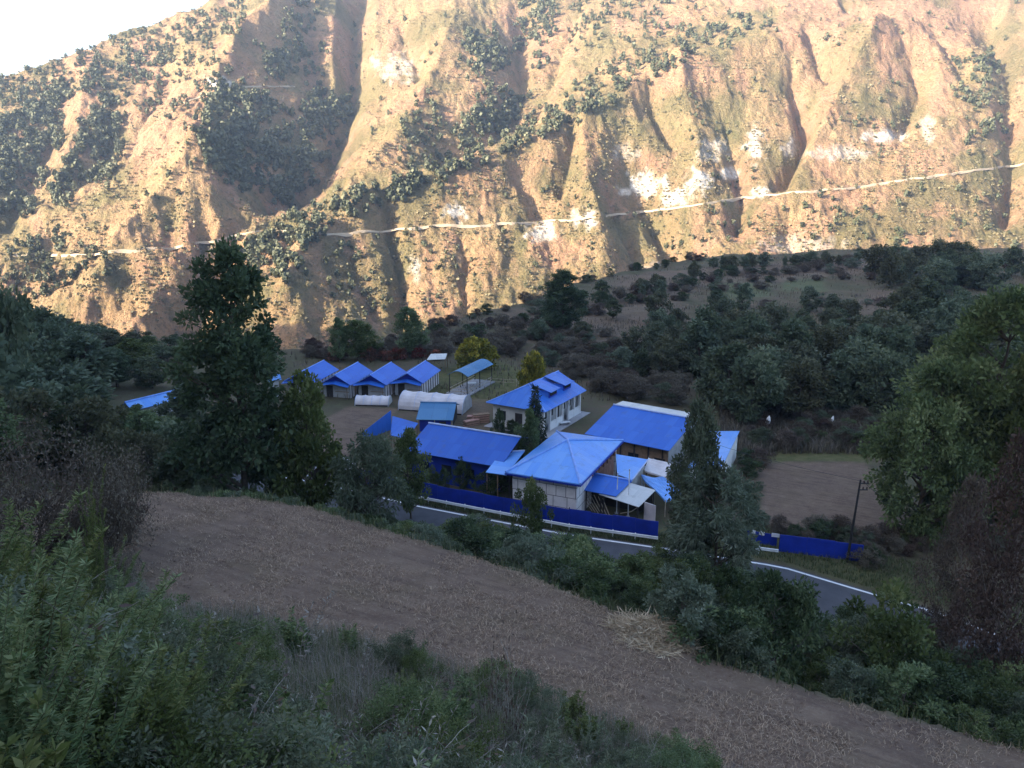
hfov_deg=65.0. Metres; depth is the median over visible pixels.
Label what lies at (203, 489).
bush
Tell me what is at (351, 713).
dry stalk
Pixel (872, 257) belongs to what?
broadleaf tree
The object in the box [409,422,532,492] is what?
long shed
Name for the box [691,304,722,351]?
broadleaf tree
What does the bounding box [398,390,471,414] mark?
canvas tunnel
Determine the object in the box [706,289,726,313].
broadleaf tree
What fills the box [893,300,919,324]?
broadleaf tree
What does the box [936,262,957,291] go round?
broadleaf tree
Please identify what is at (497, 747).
bare shrub
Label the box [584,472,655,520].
cook shed
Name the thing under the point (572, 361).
brush bush
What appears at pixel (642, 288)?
broadleaf tree
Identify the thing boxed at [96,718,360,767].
bush
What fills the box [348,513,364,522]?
bush
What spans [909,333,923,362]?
broadleaf tree
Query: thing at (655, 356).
broadleaf tree
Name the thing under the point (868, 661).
bush
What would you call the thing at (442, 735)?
dry stalk
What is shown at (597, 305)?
crest bush
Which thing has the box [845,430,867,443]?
brush bush
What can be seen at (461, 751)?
leafy weed
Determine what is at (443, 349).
brush bush
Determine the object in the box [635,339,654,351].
broadleaf tree
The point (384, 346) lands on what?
brush bush
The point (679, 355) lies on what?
broadleaf tree
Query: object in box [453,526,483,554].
bush
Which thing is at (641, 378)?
brush bush
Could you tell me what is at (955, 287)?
broadleaf tree
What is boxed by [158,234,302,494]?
broadleaf tree
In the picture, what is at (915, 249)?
broadleaf tree
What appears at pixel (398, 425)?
lean to
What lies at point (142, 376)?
broadleaf tree
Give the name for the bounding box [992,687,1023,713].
bush
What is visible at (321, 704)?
leafy weed
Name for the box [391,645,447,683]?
bush
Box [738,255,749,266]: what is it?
broadleaf tree
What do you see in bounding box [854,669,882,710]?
bush
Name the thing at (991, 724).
bush
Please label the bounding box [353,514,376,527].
bush
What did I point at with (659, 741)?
bush
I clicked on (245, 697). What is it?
leafy weed
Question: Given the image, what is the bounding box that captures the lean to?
[390,416,417,458]
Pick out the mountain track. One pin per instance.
(247, 87)
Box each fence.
[356,469,658,535]
[490,377,516,386]
[747,531,776,545]
[779,533,863,560]
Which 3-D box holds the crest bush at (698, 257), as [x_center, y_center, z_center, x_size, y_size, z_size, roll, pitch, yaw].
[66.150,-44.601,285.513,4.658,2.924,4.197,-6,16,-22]
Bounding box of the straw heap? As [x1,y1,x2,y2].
[594,605,711,662]
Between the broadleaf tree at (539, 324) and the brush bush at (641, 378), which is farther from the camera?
the broadleaf tree at (539, 324)
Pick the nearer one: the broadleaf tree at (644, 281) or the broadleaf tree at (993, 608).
the broadleaf tree at (993, 608)
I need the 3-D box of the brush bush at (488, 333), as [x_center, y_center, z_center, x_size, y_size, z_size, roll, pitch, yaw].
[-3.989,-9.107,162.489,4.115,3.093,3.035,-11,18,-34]
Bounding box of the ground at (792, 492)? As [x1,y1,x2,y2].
[0,246,1023,767]
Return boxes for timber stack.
[462,418,479,426]
[472,412,489,422]
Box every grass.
[2,472,1023,752]
[14,554,771,767]
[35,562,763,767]
[277,245,1023,400]
[344,484,1023,634]
[717,392,870,454]
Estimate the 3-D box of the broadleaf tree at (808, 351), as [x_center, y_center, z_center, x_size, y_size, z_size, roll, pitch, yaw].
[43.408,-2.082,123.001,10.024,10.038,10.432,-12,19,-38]
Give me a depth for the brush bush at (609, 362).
136.32 m
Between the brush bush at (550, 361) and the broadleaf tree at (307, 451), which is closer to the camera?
the broadleaf tree at (307, 451)
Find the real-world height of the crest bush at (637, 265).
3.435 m
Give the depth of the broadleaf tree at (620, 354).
137.06 m
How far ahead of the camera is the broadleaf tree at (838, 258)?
274.95 m
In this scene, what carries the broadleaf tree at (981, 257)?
on the ground at (792, 492)
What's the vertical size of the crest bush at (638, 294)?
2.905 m
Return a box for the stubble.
[1,491,1022,767]
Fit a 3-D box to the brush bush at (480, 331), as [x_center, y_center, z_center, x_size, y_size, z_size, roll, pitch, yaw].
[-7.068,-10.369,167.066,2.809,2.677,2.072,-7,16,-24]
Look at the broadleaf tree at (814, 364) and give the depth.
115.26 m
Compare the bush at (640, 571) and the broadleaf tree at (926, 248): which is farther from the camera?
the broadleaf tree at (926, 248)
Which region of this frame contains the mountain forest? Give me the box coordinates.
[0,0,1023,314]
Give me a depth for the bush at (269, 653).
17.76 m
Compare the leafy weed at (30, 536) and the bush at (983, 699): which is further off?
the bush at (983, 699)
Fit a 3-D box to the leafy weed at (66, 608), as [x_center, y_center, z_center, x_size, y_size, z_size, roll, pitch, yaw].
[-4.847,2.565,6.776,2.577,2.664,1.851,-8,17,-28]
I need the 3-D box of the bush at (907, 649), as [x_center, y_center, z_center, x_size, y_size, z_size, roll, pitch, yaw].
[19.294,13.896,40.941,5.937,7.958,6.314,12,19,37]
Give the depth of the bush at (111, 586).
24.59 m
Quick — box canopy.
[426,353,447,372]
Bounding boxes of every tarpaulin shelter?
[640,474,673,516]
[643,457,671,486]
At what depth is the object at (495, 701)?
18.77 m
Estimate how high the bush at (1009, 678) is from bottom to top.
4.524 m
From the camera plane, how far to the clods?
36.31 m
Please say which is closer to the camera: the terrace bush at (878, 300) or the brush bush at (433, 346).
the brush bush at (433, 346)
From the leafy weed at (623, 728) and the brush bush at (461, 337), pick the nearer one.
the leafy weed at (623, 728)
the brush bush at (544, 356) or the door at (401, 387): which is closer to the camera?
the door at (401, 387)
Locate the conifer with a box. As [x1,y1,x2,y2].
[522,383,547,445]
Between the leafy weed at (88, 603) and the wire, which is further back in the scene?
the wire
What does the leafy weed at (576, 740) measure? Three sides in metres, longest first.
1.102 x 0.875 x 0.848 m
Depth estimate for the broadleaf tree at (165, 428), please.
81.10 m
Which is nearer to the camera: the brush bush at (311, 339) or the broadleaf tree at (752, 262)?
the brush bush at (311, 339)
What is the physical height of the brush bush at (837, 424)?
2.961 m
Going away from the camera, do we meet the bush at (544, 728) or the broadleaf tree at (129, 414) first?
the bush at (544, 728)
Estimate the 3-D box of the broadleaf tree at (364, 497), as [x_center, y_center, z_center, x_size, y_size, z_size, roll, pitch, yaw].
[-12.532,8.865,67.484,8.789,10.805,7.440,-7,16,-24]
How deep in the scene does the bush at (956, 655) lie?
45.85 m
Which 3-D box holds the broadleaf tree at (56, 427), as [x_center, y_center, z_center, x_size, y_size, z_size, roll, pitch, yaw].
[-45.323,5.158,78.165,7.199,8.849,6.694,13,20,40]
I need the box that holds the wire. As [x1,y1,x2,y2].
[720,445,862,481]
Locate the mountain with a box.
[0,0,1023,349]
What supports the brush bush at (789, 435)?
on the ground at (792, 492)
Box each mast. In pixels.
[615,472,618,513]
[626,469,629,516]
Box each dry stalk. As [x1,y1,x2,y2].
[172,599,234,635]
[287,684,320,716]
[309,595,329,668]
[341,721,351,764]
[344,682,358,763]
[362,626,377,683]
[395,682,438,741]
[413,705,457,766]
[413,715,435,767]
[457,727,532,767]
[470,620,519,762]
[483,731,538,767]
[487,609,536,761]
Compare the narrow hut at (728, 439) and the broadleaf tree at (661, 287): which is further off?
the broadleaf tree at (661, 287)
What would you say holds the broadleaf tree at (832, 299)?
on the ground at (792, 492)
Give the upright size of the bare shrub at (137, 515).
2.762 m
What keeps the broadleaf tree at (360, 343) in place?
on the ground at (792, 492)
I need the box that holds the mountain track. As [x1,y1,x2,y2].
[183,85,294,102]
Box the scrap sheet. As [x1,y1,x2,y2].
[771,533,779,537]
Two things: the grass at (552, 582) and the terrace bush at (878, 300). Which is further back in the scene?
the terrace bush at (878, 300)
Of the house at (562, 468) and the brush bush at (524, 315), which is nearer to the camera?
the house at (562, 468)
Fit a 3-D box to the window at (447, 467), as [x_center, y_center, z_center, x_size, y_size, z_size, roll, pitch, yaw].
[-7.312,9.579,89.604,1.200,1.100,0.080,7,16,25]
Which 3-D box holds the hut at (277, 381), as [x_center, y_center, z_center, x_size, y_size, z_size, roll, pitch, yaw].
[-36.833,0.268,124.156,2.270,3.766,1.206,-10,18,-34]
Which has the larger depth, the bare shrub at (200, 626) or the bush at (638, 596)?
the bush at (638, 596)
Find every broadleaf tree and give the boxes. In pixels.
[0,281,34,380]
[0,332,47,459]
[0,350,68,452]
[0,386,57,479]
[0,397,24,456]
[2,285,54,360]
[2,331,87,382]
[20,398,81,475]
[28,308,77,341]
[31,313,79,366]
[33,307,55,317]
[44,382,113,475]
[45,330,121,386]
[47,363,118,411]
[50,394,128,481]
[64,324,80,334]
[66,318,80,324]
[72,321,115,337]
[80,424,144,492]
[92,323,115,336]
[97,332,119,348]
[105,329,120,345]
[105,346,135,386]
[111,336,126,352]
[114,338,155,366]
[116,411,139,427]
[116,430,172,489]
[120,330,152,343]
[123,410,174,464]
[124,403,158,418]
[130,353,178,387]
[139,415,197,469]
[140,335,161,349]
[141,451,202,492]
[142,342,174,360]
[150,399,188,419]
[157,334,181,350]
[157,415,177,421]
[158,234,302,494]
[164,382,208,425]
[169,344,184,360]
[170,366,199,389]
[189,423,208,478]
[196,456,240,491]
[263,448,294,499]
[265,367,345,506]
[319,428,416,524]
[326,317,348,362]
[337,319,383,360]
[391,306,430,356]
[392,426,432,518]
[453,335,499,368]
[513,407,539,456]
[516,350,546,386]
[527,317,548,339]
[538,267,589,327]
[571,320,591,337]
[577,323,592,335]
[592,279,610,295]
[604,297,623,317]
[606,346,634,370]
[620,325,655,354]
[629,347,651,376]
[635,278,650,292]
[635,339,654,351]
[638,284,645,294]
[642,307,668,332]
[643,290,674,320]
[645,320,664,351]
[648,346,679,374]
[649,273,665,291]
[650,333,691,364]
[651,279,666,293]
[657,324,683,342]
[659,461,767,585]
[660,338,694,373]
[661,315,682,333]
[666,308,690,327]
[674,317,722,376]
[687,260,702,277]
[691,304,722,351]
[691,345,733,403]
[699,341,764,410]
[705,297,736,328]
[706,256,718,267]
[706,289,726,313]
[715,306,747,337]
[716,347,788,422]
[717,329,743,352]
[718,255,726,269]
[719,374,768,414]
[722,254,739,266]
[726,332,778,358]
[728,312,775,345]
[730,282,754,310]
[737,300,793,332]
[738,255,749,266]
[745,252,756,258]
[746,344,797,401]
[748,257,758,266]
[756,252,773,266]
[761,360,781,411]
[773,314,812,347]
[773,340,830,391]
[774,361,835,418]
[777,317,815,355]
[779,355,837,409]
[781,329,821,347]
[782,256,787,264]
[788,254,801,264]
[792,308,810,325]
[798,285,824,310]
[799,249,819,263]
[800,314,819,330]
[810,330,849,375]
[812,325,847,373]
[817,306,843,328]
[817,349,864,411]
[821,250,830,261]
[822,292,844,310]
[822,346,844,375]
[823,317,849,329]
[824,254,835,265]
[826,306,850,323]
[826,335,890,400]
[828,319,847,332]
[832,255,842,265]
[833,325,854,342]
[837,299,863,325]
[842,323,896,382]
[847,343,917,412]
[849,309,923,354]
[849,317,883,338]
[853,251,861,260]
[854,246,863,259]
[856,326,896,395]
[856,353,994,547]
[860,242,899,273]
[874,352,912,401]
[875,254,907,288]
[875,287,927,309]
[875,308,893,322]
[877,323,930,384]
[883,242,909,258]
[887,263,913,284]
[889,275,943,306]
[890,283,1023,536]
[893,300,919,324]
[899,252,923,279]
[907,251,925,269]
[908,245,926,261]
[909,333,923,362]
[910,471,1008,654]
[912,277,949,307]
[913,257,956,284]
[913,295,934,323]
[915,319,942,354]
[916,305,942,321]
[917,245,933,262]
[919,305,961,351]
[920,269,948,286]
[925,250,957,271]
[925,255,947,266]
[925,324,958,359]
[926,297,968,345]
[927,238,956,254]
[931,295,974,312]
[932,240,969,253]
[935,326,1002,379]
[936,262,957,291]
[937,427,1023,685]
[946,285,975,300]
[953,255,973,285]
[960,252,982,276]
[963,240,980,255]
[963,258,983,288]
[965,250,1014,290]
[965,255,991,287]
[972,353,1023,553]
[973,281,1019,301]
[975,344,1017,386]
[988,322,1020,347]
[997,282,1019,301]
[1001,336,1023,374]
[1002,246,1023,275]
[1019,256,1023,275]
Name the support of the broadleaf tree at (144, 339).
on the ground at (792, 492)
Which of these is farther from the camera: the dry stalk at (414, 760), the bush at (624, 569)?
the bush at (624, 569)
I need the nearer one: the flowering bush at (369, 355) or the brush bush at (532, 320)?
the flowering bush at (369, 355)
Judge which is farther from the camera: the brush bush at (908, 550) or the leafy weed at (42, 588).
the brush bush at (908, 550)
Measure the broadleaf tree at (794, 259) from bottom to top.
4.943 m
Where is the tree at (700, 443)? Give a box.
[665,394,727,552]
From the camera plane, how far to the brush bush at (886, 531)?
75.66 m
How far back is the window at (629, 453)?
93.74 m
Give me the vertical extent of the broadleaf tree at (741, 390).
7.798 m
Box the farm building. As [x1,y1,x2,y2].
[122,390,174,415]
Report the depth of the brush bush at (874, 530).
74.94 m
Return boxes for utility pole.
[846,479,868,562]
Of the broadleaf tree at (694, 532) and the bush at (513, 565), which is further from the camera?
the broadleaf tree at (694, 532)
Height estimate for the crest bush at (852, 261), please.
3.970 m
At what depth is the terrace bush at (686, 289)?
221.43 m
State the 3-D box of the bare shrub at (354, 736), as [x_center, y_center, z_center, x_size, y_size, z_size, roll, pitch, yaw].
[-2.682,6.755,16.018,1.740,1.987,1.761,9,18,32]
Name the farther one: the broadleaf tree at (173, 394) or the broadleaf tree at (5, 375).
the broadleaf tree at (173, 394)
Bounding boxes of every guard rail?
[419,496,657,539]
[746,546,778,553]
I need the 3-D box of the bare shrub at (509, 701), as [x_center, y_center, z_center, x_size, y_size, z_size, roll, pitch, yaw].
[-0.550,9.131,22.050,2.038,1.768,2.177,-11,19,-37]
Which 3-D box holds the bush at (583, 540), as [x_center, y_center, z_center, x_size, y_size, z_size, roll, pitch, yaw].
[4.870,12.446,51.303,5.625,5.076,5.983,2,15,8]
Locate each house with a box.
[485,370,589,437]
[486,430,623,510]
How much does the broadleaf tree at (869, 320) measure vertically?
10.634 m
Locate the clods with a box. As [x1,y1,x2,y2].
[0,491,1011,767]
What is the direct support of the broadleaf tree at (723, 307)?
on the ground at (792, 492)
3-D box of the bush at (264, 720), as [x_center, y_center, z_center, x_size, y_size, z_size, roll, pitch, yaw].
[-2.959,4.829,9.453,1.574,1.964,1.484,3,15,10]
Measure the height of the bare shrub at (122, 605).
2.038 m
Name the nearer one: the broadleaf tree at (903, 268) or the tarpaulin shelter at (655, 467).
the tarpaulin shelter at (655, 467)
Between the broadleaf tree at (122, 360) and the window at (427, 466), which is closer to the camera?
the window at (427, 466)
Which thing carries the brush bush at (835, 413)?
on the ground at (792, 492)
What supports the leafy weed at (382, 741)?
on the ground at (792, 492)
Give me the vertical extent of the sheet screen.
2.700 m
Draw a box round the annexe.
[616,454,648,486]
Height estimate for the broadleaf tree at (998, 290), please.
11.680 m
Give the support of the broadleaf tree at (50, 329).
on the ground at (792, 492)
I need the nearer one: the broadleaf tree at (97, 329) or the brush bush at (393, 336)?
the broadleaf tree at (97, 329)
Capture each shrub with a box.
[0,383,145,565]
[0,409,159,577]
[0,430,56,541]
[20,581,138,737]
[35,526,90,569]
[44,514,99,553]
[64,542,140,586]
[67,518,126,558]
[76,558,115,623]
[81,434,162,544]
[97,547,148,582]
[106,495,150,533]
[157,613,258,708]
[161,625,216,721]
[234,659,341,765]
[234,684,319,767]
[248,693,368,764]
[327,677,418,746]
[336,705,398,766]
[338,725,387,765]
[344,651,397,686]
[357,637,388,663]
[370,701,450,760]
[371,706,514,766]
[412,703,490,758]
[418,660,491,704]
[426,464,441,484]
[438,468,449,487]
[449,456,471,489]
[462,727,536,767]
[463,708,517,762]
[468,473,476,489]
[471,682,529,741]
[472,470,508,496]
[482,674,524,730]
[490,408,504,432]
[506,419,515,429]
[506,425,518,434]
[510,475,554,534]
[522,717,577,767]
[574,748,619,767]
[594,730,674,767]
[601,728,645,752]
[678,463,689,473]
[736,448,758,465]
[737,458,765,476]
[745,446,777,466]
[754,481,765,489]
[757,514,770,524]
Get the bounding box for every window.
[419,461,428,469]
[442,464,450,474]
[464,469,473,479]
[628,452,638,457]
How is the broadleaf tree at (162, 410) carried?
on the ground at (792, 492)
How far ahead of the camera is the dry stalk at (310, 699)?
16.30 m
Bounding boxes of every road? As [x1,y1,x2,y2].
[12,163,1023,256]
[231,473,1021,665]
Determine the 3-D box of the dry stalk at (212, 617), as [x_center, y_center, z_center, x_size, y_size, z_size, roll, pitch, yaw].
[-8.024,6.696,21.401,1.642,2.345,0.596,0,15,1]
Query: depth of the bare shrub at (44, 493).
36.97 m
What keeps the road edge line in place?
on the road at (834, 595)
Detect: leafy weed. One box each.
[0,473,37,588]
[0,490,87,607]
[0,500,63,608]
[0,527,93,683]
[0,528,19,582]
[0,536,171,723]
[0,548,116,767]
[0,560,27,612]
[0,587,117,767]
[0,598,246,767]
[0,627,167,767]
[0,649,34,746]
[0,652,40,740]
[0,686,72,767]
[1,611,85,763]
[4,562,95,669]
[7,525,109,683]
[12,564,99,629]
[16,523,92,606]
[19,545,102,638]
[36,673,95,765]
[39,610,213,765]
[52,569,181,709]
[68,589,118,662]
[70,463,108,623]
[72,568,202,694]
[74,533,144,610]
[83,579,165,662]
[87,614,265,721]
[91,597,147,627]
[123,599,203,651]
[132,705,212,767]
[146,609,183,643]
[181,602,222,640]
[188,703,231,764]
[207,615,238,657]
[207,667,252,719]
[210,625,252,659]
[223,672,271,716]
[254,620,280,646]
[256,591,335,677]
[270,684,298,715]
[273,677,334,760]
[274,606,312,658]
[279,712,345,767]
[283,626,303,655]
[307,633,316,659]
[330,719,411,767]
[338,623,357,657]
[346,733,396,767]
[360,744,440,767]
[377,684,400,703]
[392,668,414,689]
[393,666,461,747]
[404,687,469,749]
[417,651,436,676]
[419,735,473,767]
[434,745,447,767]
[453,668,477,710]
[456,739,474,767]
[459,736,495,767]
[488,666,524,718]
[508,704,580,767]
[536,730,563,747]
[559,689,586,724]
[563,701,601,751]
[564,719,593,754]
[579,712,612,767]
[580,748,632,767]
[615,716,633,737]
[639,742,682,766]
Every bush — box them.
[0,568,198,703]
[21,659,178,765]
[36,541,111,583]
[47,649,242,767]
[59,573,152,612]
[89,683,337,767]
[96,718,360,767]
[122,732,257,767]
[132,592,214,651]
[137,613,264,719]
[146,612,207,662]
[183,483,209,496]
[193,660,321,767]
[194,615,289,702]
[200,485,224,493]
[207,490,233,496]
[216,712,341,767]
[217,619,248,638]
[222,490,245,496]
[237,711,327,767]
[239,486,260,492]
[242,489,275,500]
[269,497,292,504]
[282,496,305,505]
[300,345,317,356]
[303,341,316,349]
[305,337,320,345]
[311,344,321,350]
[313,350,323,357]
[313,503,338,515]
[320,347,334,359]
[327,351,345,360]
[331,728,442,767]
[332,677,474,766]
[334,508,346,518]
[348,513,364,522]
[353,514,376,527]
[359,346,382,361]
[363,513,387,527]
[366,694,434,741]
[367,628,430,676]
[374,520,390,528]
[375,342,388,357]
[376,680,448,732]
[379,350,394,360]
[380,703,510,766]
[382,520,416,530]
[383,517,399,524]
[384,333,399,344]
[384,336,396,347]
[384,676,449,699]
[385,343,399,358]
[386,523,399,529]
[390,347,407,359]
[391,519,424,538]
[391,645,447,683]
[407,523,445,546]
[411,346,426,357]
[417,522,438,528]
[417,752,489,767]
[421,343,431,352]
[424,349,440,360]
[424,528,462,549]
[427,318,437,325]
[427,323,445,335]
[427,344,445,351]
[428,327,452,340]
[431,317,449,331]
[437,344,456,354]
[438,314,460,325]
[439,516,479,553]
[442,513,495,556]
[442,750,484,767]
[443,517,493,559]
[451,329,471,343]
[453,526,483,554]
[459,656,541,710]
[460,701,495,742]
[461,324,473,331]
[466,312,476,318]
[468,327,480,336]
[468,711,525,752]
[471,308,481,314]
[472,751,540,767]
[473,328,483,337]
[474,323,488,334]
[475,520,509,558]
[475,530,506,563]
[479,303,493,314]
[481,526,529,561]
[482,527,544,572]
[484,316,496,327]
[484,336,502,350]
[484,706,526,741]
[485,332,496,337]
[488,332,517,343]
[490,337,510,354]
[492,331,514,347]
[493,668,569,731]
[494,313,510,325]
[495,327,509,333]
[497,556,527,570]
[498,533,577,587]
[500,305,510,310]
[502,342,517,356]
[504,711,575,767]
[505,320,525,334]
[509,315,524,325]
[512,339,523,350]
[516,329,528,338]
[517,291,531,302]
[518,313,528,323]
[521,293,542,304]
[521,298,545,313]
[526,316,542,326]
[530,530,587,549]
[530,757,564,767]
[533,544,614,602]
[534,340,551,351]
[536,346,549,356]
[537,328,556,338]
[541,351,555,362]
[542,546,588,588]
[544,350,562,366]
[545,341,570,358]
[555,353,587,372]
[556,328,573,337]
[558,336,578,353]
[559,533,600,552]
[562,533,631,605]
[563,578,598,592]
[568,346,585,355]
[568,369,581,379]
[571,352,591,360]
[572,362,588,377]
[573,330,591,342]
[577,276,588,282]
[579,340,603,355]
[581,357,602,376]
[581,365,617,379]
[582,274,594,282]
[582,332,595,343]
[583,304,595,313]
[583,354,604,365]
[586,378,603,392]
[588,342,611,355]
[589,370,612,391]
[590,290,609,302]
[591,302,606,314]
[592,326,613,336]
[594,352,607,364]
[595,741,656,767]
[598,747,653,767]
[599,358,620,370]
[599,572,620,596]
[601,337,623,351]
[603,347,619,361]
[605,268,614,275]
[605,372,629,391]
[605,374,631,395]
[605,731,641,760]
[608,376,649,395]
[608,574,632,598]
[610,552,652,597]
[611,565,639,596]
[612,287,626,298]
[617,378,659,398]
[617,570,667,613]
[618,551,656,585]
[619,602,650,615]
[621,373,650,389]
[621,382,637,401]
[622,293,636,302]
[622,549,661,590]
[625,732,708,767]
[626,264,635,270]
[626,580,660,616]
[626,585,659,616]
[628,284,638,293]
[633,262,642,270]
[633,293,643,301]
[642,360,659,375]
[642,542,676,565]
[642,563,717,652]
[643,374,674,388]
[646,370,658,378]
[646,553,665,563]
[648,727,705,763]
[649,383,692,405]
[649,556,666,566]
[649,560,690,576]
[650,382,674,402]
[650,601,763,665]
[652,263,659,268]
[652,373,667,386]
[653,747,718,767]
[654,558,691,586]
[654,737,723,767]
[656,379,677,393]
[659,370,693,388]
[660,260,668,267]
[667,283,679,290]
[668,567,730,593]
[669,295,678,300]
[670,256,677,261]
[672,273,691,285]
[672,549,717,576]
[676,574,750,645]
[677,292,689,300]
[678,556,756,613]
[681,285,693,292]
[685,252,695,259]
[688,278,700,285]
[693,254,702,260]
[694,618,775,678]
[695,601,790,681]
[698,272,707,279]
[706,277,714,281]
[708,281,723,288]
[708,641,755,669]
[714,269,725,278]
[717,284,729,290]
[722,264,736,274]
[722,585,758,619]
[727,567,833,684]
[728,566,793,606]
[731,267,739,275]
[742,267,757,273]
[744,273,761,280]
[744,424,756,431]
[746,429,767,442]
[750,426,777,442]
[753,282,772,288]
[753,435,768,447]
[755,417,773,427]
[757,267,768,273]
[757,301,767,306]
[757,412,774,422]
[764,275,777,282]
[767,270,780,275]
[770,514,792,532]
[770,525,788,534]
[771,441,784,447]
[773,428,806,449]
[778,614,826,662]
[781,264,801,273]
[787,524,805,535]
[788,420,816,437]
[789,529,800,536]
[790,409,821,423]
[791,417,805,424]
[792,661,841,695]
[793,530,815,537]
[798,262,812,272]
[798,418,816,432]
[798,513,830,537]
[801,518,832,539]
[805,611,832,648]
[806,409,829,425]
[808,258,826,270]
[811,274,825,280]
[812,418,832,429]
[812,614,874,669]
[815,576,953,710]
[817,413,835,421]
[818,417,835,429]
[821,654,883,705]
[823,263,835,269]
[824,518,838,532]
[824,613,882,656]
[825,653,863,669]
[826,514,859,537]
[828,410,838,419]
[829,419,857,435]
[830,426,856,444]
[831,525,859,541]
[832,604,874,621]
[833,266,847,272]
[834,430,856,445]
[836,272,850,279]
[840,257,863,266]
[840,417,856,428]
[841,254,855,264]
[841,537,857,543]
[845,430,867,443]
[845,546,885,568]
[847,404,872,421]
[851,432,873,448]
[852,438,863,448]
[854,524,885,543]
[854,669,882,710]
[855,530,876,545]
[857,627,943,666]
[857,660,959,731]
[860,540,873,552]
[862,265,869,272]
[862,298,873,303]
[862,416,875,425]
[864,272,878,279]
[864,544,885,564]
[864,640,921,673]
[867,404,885,419]
[868,420,880,427]
[871,544,889,557]
[872,297,887,305]
[876,521,903,536]
[876,523,900,539]
[879,533,902,550]
[880,659,982,731]
[888,538,907,554]
[900,543,916,557]
[907,533,934,551]
[923,642,1023,691]
[934,662,1015,732]
[939,702,1013,744]
[951,659,1023,703]
[960,705,999,731]
[990,697,1023,742]
[991,708,1023,746]
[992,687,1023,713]
[1005,719,1023,750]
[1007,737,1023,749]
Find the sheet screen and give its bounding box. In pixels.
[362,411,391,435]
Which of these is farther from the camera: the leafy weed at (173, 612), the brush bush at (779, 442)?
the brush bush at (779, 442)
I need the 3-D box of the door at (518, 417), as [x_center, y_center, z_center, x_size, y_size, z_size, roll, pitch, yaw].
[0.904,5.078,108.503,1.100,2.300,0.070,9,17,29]
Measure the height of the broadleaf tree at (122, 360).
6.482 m
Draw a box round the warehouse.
[585,401,697,476]
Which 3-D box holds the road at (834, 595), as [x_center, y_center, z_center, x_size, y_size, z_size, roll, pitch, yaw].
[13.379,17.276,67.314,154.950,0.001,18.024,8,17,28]
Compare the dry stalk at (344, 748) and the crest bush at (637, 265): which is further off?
the crest bush at (637, 265)
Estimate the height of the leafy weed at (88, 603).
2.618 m
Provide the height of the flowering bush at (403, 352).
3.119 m
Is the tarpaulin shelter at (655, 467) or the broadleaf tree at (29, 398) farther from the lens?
the tarpaulin shelter at (655, 467)
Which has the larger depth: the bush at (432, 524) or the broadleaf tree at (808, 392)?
the broadleaf tree at (808, 392)
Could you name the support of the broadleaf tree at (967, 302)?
on the ground at (792, 492)
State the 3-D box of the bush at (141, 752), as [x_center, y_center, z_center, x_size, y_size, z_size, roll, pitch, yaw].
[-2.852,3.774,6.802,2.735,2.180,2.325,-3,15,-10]
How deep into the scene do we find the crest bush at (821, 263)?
261.87 m
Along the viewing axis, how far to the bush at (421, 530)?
48.61 m
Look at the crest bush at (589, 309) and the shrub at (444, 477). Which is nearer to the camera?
the shrub at (444, 477)
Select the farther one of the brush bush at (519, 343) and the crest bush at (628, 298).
the crest bush at (628, 298)
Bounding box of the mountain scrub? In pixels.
[0,0,1023,348]
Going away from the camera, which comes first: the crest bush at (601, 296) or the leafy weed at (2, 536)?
the leafy weed at (2, 536)
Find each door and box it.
[326,385,332,396]
[361,385,367,394]
[398,383,404,394]
[515,413,521,428]
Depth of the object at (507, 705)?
19.06 m
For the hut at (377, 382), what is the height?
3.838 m
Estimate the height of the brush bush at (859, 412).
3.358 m
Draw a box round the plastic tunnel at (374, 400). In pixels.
[355,395,391,406]
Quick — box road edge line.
[240,471,994,634]
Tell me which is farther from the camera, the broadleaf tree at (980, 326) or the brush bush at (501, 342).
the brush bush at (501, 342)
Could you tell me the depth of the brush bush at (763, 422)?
108.05 m
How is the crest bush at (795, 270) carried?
on the ground at (792, 492)
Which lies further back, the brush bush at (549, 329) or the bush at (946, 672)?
the brush bush at (549, 329)
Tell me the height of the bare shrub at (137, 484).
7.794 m
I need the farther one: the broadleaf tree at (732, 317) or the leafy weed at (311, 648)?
the broadleaf tree at (732, 317)
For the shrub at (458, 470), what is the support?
on the ground at (792, 492)
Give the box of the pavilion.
[446,359,494,395]
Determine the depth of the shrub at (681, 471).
91.30 m
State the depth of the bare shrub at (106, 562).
37.36 m
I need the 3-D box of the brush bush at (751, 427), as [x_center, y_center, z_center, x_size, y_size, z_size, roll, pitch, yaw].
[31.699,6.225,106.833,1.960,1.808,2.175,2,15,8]
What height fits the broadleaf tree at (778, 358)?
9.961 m
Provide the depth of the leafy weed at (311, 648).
28.41 m
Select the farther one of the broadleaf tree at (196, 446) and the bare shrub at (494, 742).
the broadleaf tree at (196, 446)
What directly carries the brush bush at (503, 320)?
on the ground at (792, 492)
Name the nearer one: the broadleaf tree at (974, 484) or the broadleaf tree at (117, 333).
the broadleaf tree at (974, 484)
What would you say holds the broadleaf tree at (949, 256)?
on the hillside
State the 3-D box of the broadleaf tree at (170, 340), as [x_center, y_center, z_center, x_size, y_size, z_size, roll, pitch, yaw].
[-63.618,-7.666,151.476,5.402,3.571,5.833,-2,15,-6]
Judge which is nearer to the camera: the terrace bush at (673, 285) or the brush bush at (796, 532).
the brush bush at (796, 532)
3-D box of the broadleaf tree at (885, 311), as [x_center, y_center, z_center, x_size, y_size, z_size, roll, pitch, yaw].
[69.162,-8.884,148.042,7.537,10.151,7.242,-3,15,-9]
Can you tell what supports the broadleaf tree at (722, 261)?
on the ground at (792, 492)
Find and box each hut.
[269,374,281,396]
[281,360,338,394]
[320,362,372,399]
[353,362,405,395]
[390,360,440,394]
[688,431,739,486]
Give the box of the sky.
[0,0,208,77]

